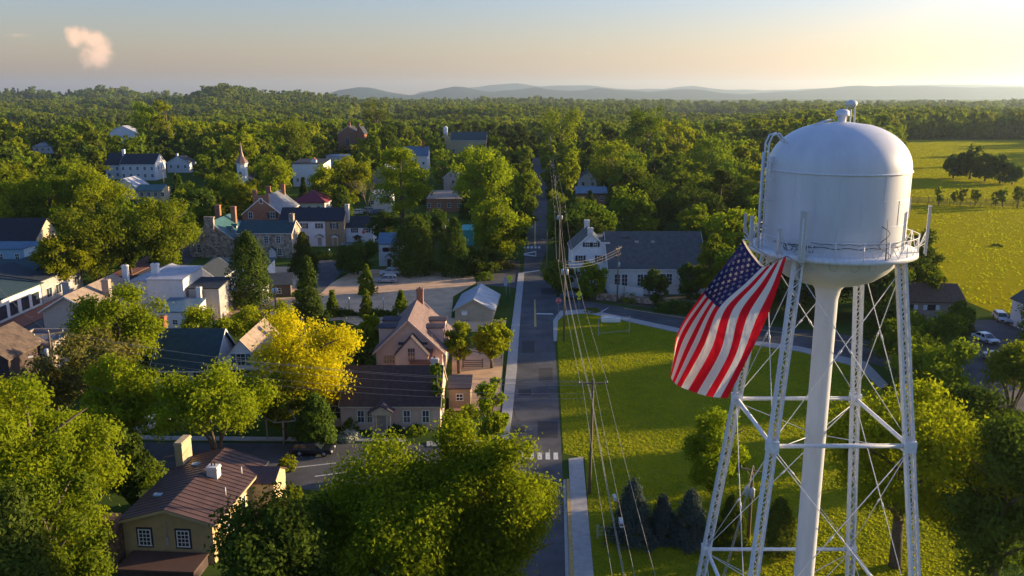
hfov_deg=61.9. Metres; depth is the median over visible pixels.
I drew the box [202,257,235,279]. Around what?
shop
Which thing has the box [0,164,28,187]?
leafy tree
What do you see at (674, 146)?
tall tree
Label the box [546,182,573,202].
leafy tree
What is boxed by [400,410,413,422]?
window
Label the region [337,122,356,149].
house
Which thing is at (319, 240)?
door
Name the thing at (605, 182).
leafy tree
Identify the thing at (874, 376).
pavement
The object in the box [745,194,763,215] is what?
leafy tree
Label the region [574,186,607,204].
house
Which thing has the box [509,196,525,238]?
pine tree
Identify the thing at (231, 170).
leafy tree
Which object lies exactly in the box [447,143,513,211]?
shade tree
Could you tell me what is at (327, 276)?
driveway
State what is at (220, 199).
leafy tree
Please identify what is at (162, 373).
window
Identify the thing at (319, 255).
hedge
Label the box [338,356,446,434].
house
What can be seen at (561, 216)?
utility pole
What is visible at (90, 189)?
shade tree
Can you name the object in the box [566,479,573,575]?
kerb
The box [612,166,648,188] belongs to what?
leafy tree
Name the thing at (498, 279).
lane
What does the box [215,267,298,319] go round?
driveway
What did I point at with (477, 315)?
door
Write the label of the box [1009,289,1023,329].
house
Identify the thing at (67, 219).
leafy tree
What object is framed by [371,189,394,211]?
building
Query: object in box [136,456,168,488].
shrub
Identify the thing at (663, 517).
spruce tree
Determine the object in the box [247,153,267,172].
leafy tree
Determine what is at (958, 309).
shade tree
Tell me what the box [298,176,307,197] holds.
pine tree
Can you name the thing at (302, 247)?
cedar tree
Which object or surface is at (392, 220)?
shade tree
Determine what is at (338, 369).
power line
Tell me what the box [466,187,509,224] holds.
leafy tree
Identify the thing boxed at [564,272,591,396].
power line
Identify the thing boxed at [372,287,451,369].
house
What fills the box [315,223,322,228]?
window
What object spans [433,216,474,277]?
cedar tree
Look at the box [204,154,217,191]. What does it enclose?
pine tree
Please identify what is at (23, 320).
pavement
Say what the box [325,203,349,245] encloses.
row house
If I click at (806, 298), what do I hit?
shade tree
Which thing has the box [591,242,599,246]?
window
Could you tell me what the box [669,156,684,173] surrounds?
leafy tree
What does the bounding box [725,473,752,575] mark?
power line
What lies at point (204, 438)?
pavement
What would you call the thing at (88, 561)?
shade tree
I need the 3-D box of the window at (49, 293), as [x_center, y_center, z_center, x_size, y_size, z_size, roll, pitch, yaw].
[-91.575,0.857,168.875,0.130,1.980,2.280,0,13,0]
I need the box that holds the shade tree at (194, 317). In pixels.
[179,304,249,339]
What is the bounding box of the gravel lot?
[257,269,506,331]
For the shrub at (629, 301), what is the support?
on the planting bed at (652, 305)
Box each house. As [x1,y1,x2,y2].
[0,218,61,253]
[0,241,53,258]
[0,321,44,381]
[32,142,55,153]
[98,435,286,575]
[110,125,139,142]
[116,176,148,197]
[150,314,288,386]
[166,153,196,172]
[241,184,299,219]
[279,207,301,222]
[294,190,331,206]
[299,207,326,245]
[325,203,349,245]
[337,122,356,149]
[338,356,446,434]
[356,124,367,145]
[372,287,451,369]
[373,166,388,183]
[404,140,429,169]
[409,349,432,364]
[443,170,458,189]
[567,219,610,287]
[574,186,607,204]
[577,170,595,185]
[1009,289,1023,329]
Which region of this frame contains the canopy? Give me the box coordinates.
[231,284,269,306]
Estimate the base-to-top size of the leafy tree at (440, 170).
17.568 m
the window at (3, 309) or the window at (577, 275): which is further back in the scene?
the window at (577, 275)
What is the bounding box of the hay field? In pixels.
[906,140,1023,312]
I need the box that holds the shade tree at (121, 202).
[114,196,141,243]
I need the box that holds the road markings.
[297,203,864,476]
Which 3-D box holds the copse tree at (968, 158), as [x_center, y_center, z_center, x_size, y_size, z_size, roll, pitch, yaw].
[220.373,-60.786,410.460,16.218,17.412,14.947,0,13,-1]
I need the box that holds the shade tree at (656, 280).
[639,267,670,304]
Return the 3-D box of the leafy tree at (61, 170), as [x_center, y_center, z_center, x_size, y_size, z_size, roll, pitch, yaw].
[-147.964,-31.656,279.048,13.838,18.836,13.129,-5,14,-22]
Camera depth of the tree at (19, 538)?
55.73 m
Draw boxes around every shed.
[264,272,293,296]
[452,284,500,319]
[461,224,474,244]
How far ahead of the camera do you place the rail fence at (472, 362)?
127.71 m
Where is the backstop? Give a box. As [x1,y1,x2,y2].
[598,316,629,335]
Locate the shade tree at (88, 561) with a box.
[0,452,117,575]
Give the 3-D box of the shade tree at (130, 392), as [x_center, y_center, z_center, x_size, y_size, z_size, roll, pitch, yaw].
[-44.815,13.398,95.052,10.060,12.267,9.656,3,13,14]
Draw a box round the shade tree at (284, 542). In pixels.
[204,481,348,575]
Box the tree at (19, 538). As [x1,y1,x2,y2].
[0,480,72,575]
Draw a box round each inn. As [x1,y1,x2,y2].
[189,204,239,257]
[236,213,300,257]
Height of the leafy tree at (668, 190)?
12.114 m
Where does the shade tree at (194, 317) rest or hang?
on the ground at (504, 311)
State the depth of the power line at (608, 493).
65.95 m
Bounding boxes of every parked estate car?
[291,439,334,456]
[992,309,1007,321]
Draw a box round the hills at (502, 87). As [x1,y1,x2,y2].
[415,83,1023,94]
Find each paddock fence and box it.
[911,197,1023,202]
[911,200,1023,207]
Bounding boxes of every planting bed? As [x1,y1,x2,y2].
[477,260,520,272]
[559,286,697,311]
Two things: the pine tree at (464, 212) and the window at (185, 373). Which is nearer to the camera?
the window at (185, 373)
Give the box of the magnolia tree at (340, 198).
[330,184,354,215]
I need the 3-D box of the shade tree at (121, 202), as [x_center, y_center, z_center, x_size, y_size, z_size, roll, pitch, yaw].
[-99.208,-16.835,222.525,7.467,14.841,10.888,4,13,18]
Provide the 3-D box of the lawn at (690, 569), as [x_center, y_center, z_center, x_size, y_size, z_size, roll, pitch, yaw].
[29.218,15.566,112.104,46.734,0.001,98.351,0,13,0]
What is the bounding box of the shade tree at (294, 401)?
[250,370,317,439]
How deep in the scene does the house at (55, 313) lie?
142.21 m
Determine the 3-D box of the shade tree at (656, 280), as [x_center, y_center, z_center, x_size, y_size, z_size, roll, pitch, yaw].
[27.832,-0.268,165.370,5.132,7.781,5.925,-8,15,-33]
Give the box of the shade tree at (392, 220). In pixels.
[366,209,402,246]
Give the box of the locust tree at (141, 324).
[56,280,176,367]
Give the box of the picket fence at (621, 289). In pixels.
[609,283,642,295]
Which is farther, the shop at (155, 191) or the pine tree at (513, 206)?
the shop at (155, 191)
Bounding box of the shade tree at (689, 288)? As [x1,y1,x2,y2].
[676,262,702,300]
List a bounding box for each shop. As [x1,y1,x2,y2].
[0,257,82,303]
[0,259,41,270]
[0,278,43,322]
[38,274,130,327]
[121,262,175,313]
[133,184,170,202]
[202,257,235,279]
[206,257,275,281]
[292,157,330,186]
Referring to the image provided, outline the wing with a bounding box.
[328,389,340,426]
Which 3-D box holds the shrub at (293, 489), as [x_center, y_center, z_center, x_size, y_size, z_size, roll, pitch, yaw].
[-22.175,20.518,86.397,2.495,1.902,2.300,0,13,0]
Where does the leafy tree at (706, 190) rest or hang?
on the ground at (504, 311)
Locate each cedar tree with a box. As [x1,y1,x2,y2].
[224,229,273,310]
[287,231,320,274]
[290,392,337,445]
[291,255,332,326]
[384,212,438,278]
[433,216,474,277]
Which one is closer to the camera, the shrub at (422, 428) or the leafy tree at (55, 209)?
the shrub at (422, 428)
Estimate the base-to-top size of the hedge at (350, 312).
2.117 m
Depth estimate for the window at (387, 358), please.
120.95 m
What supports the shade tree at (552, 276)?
on the ground at (504, 311)
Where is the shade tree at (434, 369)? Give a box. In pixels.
[429,362,444,409]
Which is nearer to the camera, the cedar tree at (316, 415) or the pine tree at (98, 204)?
the cedar tree at (316, 415)
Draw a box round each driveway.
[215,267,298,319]
[300,252,341,293]
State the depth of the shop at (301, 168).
378.25 m
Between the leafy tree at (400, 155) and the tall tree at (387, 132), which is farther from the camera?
the tall tree at (387, 132)
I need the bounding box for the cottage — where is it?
[345,216,376,244]
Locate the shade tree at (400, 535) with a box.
[296,425,488,575]
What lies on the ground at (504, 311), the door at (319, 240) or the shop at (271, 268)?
the shop at (271, 268)
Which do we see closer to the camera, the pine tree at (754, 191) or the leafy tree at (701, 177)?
the pine tree at (754, 191)
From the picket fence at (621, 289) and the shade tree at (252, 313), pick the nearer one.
the shade tree at (252, 313)
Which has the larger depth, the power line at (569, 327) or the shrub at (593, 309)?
the shrub at (593, 309)
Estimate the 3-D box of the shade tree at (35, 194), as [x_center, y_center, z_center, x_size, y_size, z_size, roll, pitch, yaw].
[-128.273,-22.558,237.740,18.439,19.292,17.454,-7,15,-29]
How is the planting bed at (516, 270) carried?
on the ground at (504, 311)
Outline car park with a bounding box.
[968,320,1022,406]
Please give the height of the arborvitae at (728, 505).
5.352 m
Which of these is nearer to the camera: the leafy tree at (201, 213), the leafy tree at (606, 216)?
the leafy tree at (606, 216)
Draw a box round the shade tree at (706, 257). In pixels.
[692,233,734,288]
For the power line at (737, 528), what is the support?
attached to the utility pole at (751, 493)
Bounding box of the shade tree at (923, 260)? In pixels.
[878,235,934,301]
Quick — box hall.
[603,231,705,293]
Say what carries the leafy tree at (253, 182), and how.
on the ground at (504, 311)
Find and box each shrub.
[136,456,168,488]
[277,453,297,472]
[286,481,304,499]
[334,428,363,443]
[341,417,359,430]
[387,424,402,435]
[404,422,427,437]
[444,409,454,422]
[459,401,480,418]
[475,271,494,280]
[556,286,592,299]
[585,307,600,312]
[618,292,636,303]
[960,324,975,335]
[989,243,1002,246]
[999,407,1023,419]
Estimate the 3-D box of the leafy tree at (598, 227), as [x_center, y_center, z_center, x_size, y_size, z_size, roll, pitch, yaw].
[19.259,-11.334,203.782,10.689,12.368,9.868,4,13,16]
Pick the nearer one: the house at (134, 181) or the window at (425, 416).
the window at (425, 416)
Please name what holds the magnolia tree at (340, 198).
on the ground at (504, 311)
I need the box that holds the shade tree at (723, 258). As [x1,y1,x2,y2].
[709,240,770,281]
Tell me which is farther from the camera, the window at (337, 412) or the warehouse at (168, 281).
the warehouse at (168, 281)
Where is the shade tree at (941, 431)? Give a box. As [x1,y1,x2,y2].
[824,369,1023,569]
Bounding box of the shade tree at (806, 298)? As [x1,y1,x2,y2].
[763,262,844,322]
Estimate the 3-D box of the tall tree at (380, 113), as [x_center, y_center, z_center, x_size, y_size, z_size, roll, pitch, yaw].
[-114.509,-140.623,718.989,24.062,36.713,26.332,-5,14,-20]
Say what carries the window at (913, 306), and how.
in the bungalow
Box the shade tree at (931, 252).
[908,227,947,282]
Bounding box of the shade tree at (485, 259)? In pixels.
[460,246,505,275]
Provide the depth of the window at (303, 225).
228.96 m
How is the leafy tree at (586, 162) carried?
on the ground at (504, 311)
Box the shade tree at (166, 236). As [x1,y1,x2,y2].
[122,193,206,266]
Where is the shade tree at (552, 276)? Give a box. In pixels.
[540,258,575,290]
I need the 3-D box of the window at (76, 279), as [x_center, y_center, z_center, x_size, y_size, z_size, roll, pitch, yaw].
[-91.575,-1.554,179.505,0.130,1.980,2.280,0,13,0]
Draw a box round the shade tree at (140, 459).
[101,427,151,506]
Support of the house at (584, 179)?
on the ground at (504, 311)
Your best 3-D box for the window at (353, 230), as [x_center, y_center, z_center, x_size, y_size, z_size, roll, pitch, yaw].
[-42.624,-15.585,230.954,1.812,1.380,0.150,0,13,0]
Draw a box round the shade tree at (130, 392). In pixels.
[77,351,165,453]
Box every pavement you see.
[0,241,187,326]
[140,435,404,442]
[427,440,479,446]
[490,273,523,524]
[553,309,887,387]
[569,457,593,575]
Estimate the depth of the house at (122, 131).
719.43 m
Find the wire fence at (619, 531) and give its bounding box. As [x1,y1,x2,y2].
[597,525,688,538]
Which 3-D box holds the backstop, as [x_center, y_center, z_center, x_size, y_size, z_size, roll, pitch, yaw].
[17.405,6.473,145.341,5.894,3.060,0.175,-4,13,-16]
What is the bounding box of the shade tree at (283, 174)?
[254,153,295,194]
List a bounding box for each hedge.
[312,248,337,259]
[333,307,358,316]
[356,306,392,316]
[481,260,519,269]
[652,296,695,314]
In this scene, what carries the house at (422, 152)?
on the ground at (504, 311)
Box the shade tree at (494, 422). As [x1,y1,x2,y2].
[473,377,510,440]
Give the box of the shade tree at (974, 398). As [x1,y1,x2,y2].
[934,378,1023,465]
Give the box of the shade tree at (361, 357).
[352,339,375,364]
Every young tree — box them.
[325,289,339,316]
[357,264,378,295]
[359,289,374,316]
[390,290,408,315]
[680,405,752,504]
[934,186,945,201]
[950,190,958,203]
[957,187,968,202]
[969,189,981,205]
[991,191,1001,203]
[998,187,1008,206]
[1012,186,1023,207]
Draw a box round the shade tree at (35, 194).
[13,172,75,217]
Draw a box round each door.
[317,238,322,245]
[333,238,337,245]
[378,415,385,428]
[473,311,482,319]
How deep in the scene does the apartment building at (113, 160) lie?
412.31 m
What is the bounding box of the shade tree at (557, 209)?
[546,207,563,250]
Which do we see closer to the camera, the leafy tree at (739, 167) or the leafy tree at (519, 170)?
the leafy tree at (739, 167)
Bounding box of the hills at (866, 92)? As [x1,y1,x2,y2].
[329,86,1023,97]
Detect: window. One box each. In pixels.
[0,305,7,320]
[9,300,18,315]
[21,296,29,310]
[32,291,39,305]
[46,286,52,297]
[55,282,61,293]
[73,275,79,285]
[137,529,151,545]
[159,372,171,385]
[172,319,177,324]
[175,372,188,382]
[176,530,190,547]
[192,372,206,381]
[197,244,200,252]
[248,212,252,218]
[264,236,268,242]
[267,212,277,218]
[276,236,280,242]
[277,248,282,255]
[300,223,307,228]
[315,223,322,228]
[330,223,337,228]
[330,406,340,418]
[351,228,357,232]
[354,410,367,422]
[366,410,371,422]
[383,355,394,362]
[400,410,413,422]
[419,410,432,422]
[456,394,463,400]
[575,255,585,262]
[575,271,584,277]
[583,242,590,246]
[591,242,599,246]
[595,255,604,262]
[614,274,620,284]
[621,274,627,285]
[637,274,643,285]
[666,273,672,284]
[902,304,917,309]
[923,305,939,310]
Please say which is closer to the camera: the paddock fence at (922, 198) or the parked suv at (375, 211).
the parked suv at (375, 211)
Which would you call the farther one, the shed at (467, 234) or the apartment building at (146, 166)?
the apartment building at (146, 166)
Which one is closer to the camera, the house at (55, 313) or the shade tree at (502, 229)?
the house at (55, 313)
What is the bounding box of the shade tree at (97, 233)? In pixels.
[46,204,134,282]
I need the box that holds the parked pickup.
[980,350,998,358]
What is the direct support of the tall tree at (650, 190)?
on the ground at (504, 311)
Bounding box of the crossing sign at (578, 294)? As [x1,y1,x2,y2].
[576,291,581,317]
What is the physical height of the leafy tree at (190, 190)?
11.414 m
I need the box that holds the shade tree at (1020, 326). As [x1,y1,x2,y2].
[1012,304,1023,340]
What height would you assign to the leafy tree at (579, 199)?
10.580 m
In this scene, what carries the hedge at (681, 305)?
on the planting bed at (652, 305)
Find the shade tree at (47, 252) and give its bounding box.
[27,236,95,281]
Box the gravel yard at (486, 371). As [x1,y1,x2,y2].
[451,348,503,410]
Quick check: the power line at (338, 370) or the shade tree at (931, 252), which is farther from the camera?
the shade tree at (931, 252)
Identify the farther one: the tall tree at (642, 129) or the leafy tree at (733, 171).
the tall tree at (642, 129)
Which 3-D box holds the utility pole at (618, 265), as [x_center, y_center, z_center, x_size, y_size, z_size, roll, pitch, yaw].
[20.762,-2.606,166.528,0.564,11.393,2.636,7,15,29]
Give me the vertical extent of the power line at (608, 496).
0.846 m
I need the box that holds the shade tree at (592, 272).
[572,260,609,299]
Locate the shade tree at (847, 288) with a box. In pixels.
[811,287,859,303]
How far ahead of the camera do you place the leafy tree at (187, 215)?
227.69 m
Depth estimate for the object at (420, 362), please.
118.41 m
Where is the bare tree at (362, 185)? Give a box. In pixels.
[350,180,374,215]
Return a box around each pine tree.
[94,201,102,215]
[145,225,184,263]
[169,173,184,198]
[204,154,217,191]
[254,163,264,187]
[280,155,288,164]
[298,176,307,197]
[416,173,429,203]
[458,189,472,218]
[508,153,519,167]
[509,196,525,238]
[586,189,593,203]
[610,172,633,223]
[647,186,667,229]
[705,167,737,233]
[745,188,758,209]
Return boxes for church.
[439,126,486,155]
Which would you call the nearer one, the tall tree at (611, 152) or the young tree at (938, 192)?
the young tree at (938, 192)
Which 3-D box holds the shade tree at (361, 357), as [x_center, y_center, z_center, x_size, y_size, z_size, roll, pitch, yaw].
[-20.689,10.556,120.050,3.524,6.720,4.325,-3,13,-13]
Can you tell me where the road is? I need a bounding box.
[503,155,1023,575]
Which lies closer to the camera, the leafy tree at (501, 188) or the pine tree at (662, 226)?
the pine tree at (662, 226)
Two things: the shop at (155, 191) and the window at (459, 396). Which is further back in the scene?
the shop at (155, 191)
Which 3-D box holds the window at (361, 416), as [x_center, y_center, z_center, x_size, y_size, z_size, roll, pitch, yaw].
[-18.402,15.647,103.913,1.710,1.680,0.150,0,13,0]
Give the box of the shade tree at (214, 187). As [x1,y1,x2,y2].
[204,172,245,209]
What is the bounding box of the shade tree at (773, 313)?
[758,254,795,318]
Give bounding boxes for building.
[29,328,81,369]
[104,149,125,178]
[119,154,165,179]
[325,154,352,164]
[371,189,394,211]
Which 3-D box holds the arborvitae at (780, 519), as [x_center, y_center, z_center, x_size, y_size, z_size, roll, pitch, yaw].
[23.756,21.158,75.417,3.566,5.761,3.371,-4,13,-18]
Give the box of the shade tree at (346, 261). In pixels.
[332,238,380,274]
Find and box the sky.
[0,0,1023,95]
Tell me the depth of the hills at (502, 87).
18057.46 m
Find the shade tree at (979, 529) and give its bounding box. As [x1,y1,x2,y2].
[934,408,1023,575]
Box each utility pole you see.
[28,330,62,410]
[271,281,277,312]
[542,229,551,282]
[554,205,564,270]
[558,259,571,341]
[579,379,607,493]
[616,246,621,302]
[741,465,761,538]
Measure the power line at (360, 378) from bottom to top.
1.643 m
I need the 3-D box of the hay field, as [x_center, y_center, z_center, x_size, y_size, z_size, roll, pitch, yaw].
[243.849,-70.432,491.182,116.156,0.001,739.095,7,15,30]
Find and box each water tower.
[696,109,931,575]
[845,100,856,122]
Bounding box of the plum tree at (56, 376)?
[20,322,146,410]
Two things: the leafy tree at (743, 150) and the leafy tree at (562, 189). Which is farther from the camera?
the leafy tree at (743, 150)
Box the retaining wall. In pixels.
[596,293,696,304]
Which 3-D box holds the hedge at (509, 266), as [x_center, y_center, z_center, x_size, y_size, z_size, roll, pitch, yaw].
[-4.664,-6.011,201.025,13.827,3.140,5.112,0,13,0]
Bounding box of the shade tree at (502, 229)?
[469,194,536,260]
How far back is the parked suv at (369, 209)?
296.03 m
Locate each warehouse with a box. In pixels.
[145,265,202,314]
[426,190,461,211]
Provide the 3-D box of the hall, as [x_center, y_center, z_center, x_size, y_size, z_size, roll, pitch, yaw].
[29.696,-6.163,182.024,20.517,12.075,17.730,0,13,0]
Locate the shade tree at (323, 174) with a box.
[305,162,335,195]
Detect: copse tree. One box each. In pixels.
[942,154,968,177]
[955,143,985,178]
[971,150,999,180]
[986,153,1009,183]
[1003,162,1023,184]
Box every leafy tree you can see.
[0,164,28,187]
[3,162,27,177]
[6,160,38,180]
[13,156,32,176]
[38,162,77,207]
[42,204,66,222]
[53,210,83,227]
[54,158,80,174]
[56,156,86,169]
[104,203,133,255]
[112,237,145,273]
[125,199,157,246]
[162,200,196,228]
[167,187,215,224]
[174,188,185,208]
[182,180,200,191]
[187,186,197,194]
[187,204,211,228]
[193,155,210,177]
[204,186,227,215]
[206,159,229,183]
[216,179,247,214]
[224,181,258,220]
[229,166,235,173]
[244,178,265,204]
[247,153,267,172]
[247,163,255,174]
[257,186,278,195]
[327,184,358,204]
[330,159,342,177]
[362,145,438,229]
[389,167,399,197]
[430,148,458,186]
[448,151,467,168]
[454,154,472,172]
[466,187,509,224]
[475,182,506,195]
[482,149,503,161]
[501,177,539,207]
[502,185,514,197]
[506,164,521,177]
[511,163,527,174]
[513,161,532,170]
[537,140,574,183]
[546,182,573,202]
[547,189,567,221]
[548,200,591,250]
[555,197,588,216]
[569,157,581,177]
[570,213,615,239]
[575,196,598,209]
[580,154,591,173]
[580,198,619,230]
[600,160,616,189]
[605,150,647,189]
[607,183,661,230]
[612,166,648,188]
[615,156,653,183]
[646,153,672,181]
[649,154,666,173]
[655,186,672,217]
[656,166,671,181]
[659,180,675,199]
[665,152,682,169]
[666,163,689,194]
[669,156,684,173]
[674,202,712,238]
[676,157,692,171]
[683,159,710,185]
[685,188,710,203]
[686,179,718,194]
[688,170,723,197]
[700,206,761,273]
[704,171,736,208]
[711,142,736,158]
[711,157,746,209]
[717,154,755,176]
[731,144,761,179]
[731,190,747,210]
[733,156,758,178]
[734,187,748,208]
[739,166,752,184]
[740,164,765,197]
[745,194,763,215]
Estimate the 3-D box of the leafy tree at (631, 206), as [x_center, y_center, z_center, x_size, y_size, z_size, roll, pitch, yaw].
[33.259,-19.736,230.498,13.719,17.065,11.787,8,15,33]
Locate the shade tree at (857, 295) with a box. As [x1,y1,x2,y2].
[840,278,883,310]
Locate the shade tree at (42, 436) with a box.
[0,367,134,552]
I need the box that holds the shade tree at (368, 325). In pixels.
[350,313,380,357]
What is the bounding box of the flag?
[670,240,791,397]
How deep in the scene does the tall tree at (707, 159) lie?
334.13 m
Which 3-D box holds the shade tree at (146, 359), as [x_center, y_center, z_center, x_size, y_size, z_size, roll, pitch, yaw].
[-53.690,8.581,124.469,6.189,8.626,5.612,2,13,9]
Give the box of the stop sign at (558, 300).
[556,298,560,317]
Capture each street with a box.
[19,440,457,490]
[24,245,196,329]
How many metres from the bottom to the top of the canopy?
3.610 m
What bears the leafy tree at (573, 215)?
on the ground at (504, 311)
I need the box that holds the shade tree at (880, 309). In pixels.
[858,300,929,351]
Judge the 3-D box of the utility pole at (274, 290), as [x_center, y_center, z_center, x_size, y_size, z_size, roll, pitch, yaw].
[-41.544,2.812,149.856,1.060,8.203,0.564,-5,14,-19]
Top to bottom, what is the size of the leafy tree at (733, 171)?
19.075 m
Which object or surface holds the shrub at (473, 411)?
on the ground at (504, 311)
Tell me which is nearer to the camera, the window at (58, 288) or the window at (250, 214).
the window at (58, 288)
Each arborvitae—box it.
[709,492,751,551]
[759,496,797,559]
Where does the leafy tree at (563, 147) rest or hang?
on the ground at (504, 311)
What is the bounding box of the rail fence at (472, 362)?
[462,359,482,367]
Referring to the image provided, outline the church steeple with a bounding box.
[235,142,255,181]
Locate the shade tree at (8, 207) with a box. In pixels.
[0,176,44,217]
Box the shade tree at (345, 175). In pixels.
[323,153,372,194]
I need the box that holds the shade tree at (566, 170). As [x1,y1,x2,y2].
[553,149,580,198]
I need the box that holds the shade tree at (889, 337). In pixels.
[867,317,939,382]
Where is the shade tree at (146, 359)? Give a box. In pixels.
[132,316,158,368]
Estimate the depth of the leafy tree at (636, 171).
287.56 m
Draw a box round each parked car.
[135,414,168,433]
[560,291,583,298]
[971,331,1000,343]
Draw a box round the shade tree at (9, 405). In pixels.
[0,373,47,421]
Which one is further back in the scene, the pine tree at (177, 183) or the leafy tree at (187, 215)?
the pine tree at (177, 183)
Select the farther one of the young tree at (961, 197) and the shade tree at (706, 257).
the young tree at (961, 197)
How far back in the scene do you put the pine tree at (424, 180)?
317.34 m
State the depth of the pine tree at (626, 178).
266.08 m
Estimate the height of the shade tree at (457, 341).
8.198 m
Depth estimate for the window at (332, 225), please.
228.96 m
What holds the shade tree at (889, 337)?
on the ground at (504, 311)
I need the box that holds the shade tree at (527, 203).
[504,170,542,234]
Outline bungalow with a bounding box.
[894,282,966,318]
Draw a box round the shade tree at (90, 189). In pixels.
[61,161,137,219]
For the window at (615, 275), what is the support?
in the hall
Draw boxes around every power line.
[43,337,591,385]
[52,332,591,381]
[53,349,590,398]
[54,344,526,393]
[60,331,585,382]
[558,263,579,379]
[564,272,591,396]
[564,275,590,396]
[565,260,592,374]
[572,261,606,379]
[582,384,611,573]
[592,400,624,575]
[592,404,623,575]
[593,377,634,575]
[605,382,654,573]
[723,468,752,573]
[724,471,752,574]
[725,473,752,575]
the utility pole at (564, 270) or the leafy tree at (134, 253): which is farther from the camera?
the leafy tree at (134, 253)
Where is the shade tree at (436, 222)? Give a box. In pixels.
[417,208,449,250]
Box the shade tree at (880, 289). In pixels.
[849,264,915,320]
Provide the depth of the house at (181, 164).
449.06 m
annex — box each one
[155,297,205,327]
[187,277,232,318]
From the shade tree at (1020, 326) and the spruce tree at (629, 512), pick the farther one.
the shade tree at (1020, 326)
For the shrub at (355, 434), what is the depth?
100.93 m
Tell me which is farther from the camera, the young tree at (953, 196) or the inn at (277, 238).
the young tree at (953, 196)
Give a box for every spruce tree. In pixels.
[599,475,658,554]
[642,492,678,548]
[665,486,715,554]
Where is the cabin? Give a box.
[378,232,398,265]
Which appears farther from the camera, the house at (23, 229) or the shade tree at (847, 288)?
the house at (23, 229)
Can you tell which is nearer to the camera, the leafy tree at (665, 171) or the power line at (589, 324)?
the power line at (589, 324)
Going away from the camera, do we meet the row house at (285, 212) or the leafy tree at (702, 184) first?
the row house at (285, 212)
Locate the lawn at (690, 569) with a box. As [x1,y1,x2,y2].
[557,314,979,575]
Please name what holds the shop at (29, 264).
on the ground at (504, 311)
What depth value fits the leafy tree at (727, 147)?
365.40 m
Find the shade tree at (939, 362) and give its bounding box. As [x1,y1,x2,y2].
[883,336,983,398]
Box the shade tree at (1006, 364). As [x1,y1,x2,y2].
[979,339,1023,411]
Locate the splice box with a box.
[618,517,623,527]
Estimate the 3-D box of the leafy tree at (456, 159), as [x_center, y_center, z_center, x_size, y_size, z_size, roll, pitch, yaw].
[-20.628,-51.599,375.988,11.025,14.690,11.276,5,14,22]
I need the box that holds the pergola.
[264,384,307,445]
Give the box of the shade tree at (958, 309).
[943,299,975,326]
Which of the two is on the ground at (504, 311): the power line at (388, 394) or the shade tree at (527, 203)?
the shade tree at (527, 203)
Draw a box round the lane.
[476,273,517,287]
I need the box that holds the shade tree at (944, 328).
[895,310,971,351]
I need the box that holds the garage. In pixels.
[447,374,472,407]
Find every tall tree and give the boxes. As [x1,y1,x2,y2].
[124,101,159,144]
[151,99,182,139]
[220,130,259,169]
[265,113,312,175]
[361,99,390,130]
[372,124,399,166]
[536,107,584,156]
[584,135,648,194]
[604,174,667,227]
[620,103,666,156]
[653,183,726,230]
[660,118,694,156]
[678,134,734,173]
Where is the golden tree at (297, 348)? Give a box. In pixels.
[241,303,365,420]
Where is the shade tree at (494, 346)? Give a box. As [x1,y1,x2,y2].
[470,318,514,367]
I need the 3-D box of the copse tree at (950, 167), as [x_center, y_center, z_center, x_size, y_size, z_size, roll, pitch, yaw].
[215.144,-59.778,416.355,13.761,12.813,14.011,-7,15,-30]
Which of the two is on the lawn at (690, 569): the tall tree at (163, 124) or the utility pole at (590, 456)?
the utility pole at (590, 456)
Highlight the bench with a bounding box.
[601,317,620,321]
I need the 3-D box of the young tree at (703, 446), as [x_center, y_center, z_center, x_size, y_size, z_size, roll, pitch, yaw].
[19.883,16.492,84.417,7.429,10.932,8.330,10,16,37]
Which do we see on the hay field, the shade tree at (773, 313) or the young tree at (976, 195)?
the young tree at (976, 195)
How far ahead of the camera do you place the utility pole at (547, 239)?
184.13 m
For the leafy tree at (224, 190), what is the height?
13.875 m
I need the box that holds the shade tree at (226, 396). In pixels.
[137,353,285,450]
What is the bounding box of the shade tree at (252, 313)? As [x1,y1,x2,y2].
[215,298,296,335]
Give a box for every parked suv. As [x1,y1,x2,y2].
[342,240,353,247]
[350,209,362,214]
[362,207,372,211]
[369,209,381,214]
[375,274,397,283]
[380,267,400,274]
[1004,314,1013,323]
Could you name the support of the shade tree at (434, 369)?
on the ground at (504, 311)
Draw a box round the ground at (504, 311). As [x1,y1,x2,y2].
[0,93,1023,575]
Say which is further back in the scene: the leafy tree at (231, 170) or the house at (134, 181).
the leafy tree at (231, 170)
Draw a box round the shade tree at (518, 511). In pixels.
[404,406,571,575]
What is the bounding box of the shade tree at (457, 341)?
[444,320,471,373]
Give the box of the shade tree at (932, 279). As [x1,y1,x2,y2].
[909,264,947,290]
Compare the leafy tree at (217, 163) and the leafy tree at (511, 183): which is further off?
the leafy tree at (217, 163)
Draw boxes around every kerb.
[563,479,569,575]
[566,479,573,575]
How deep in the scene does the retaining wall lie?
168.24 m

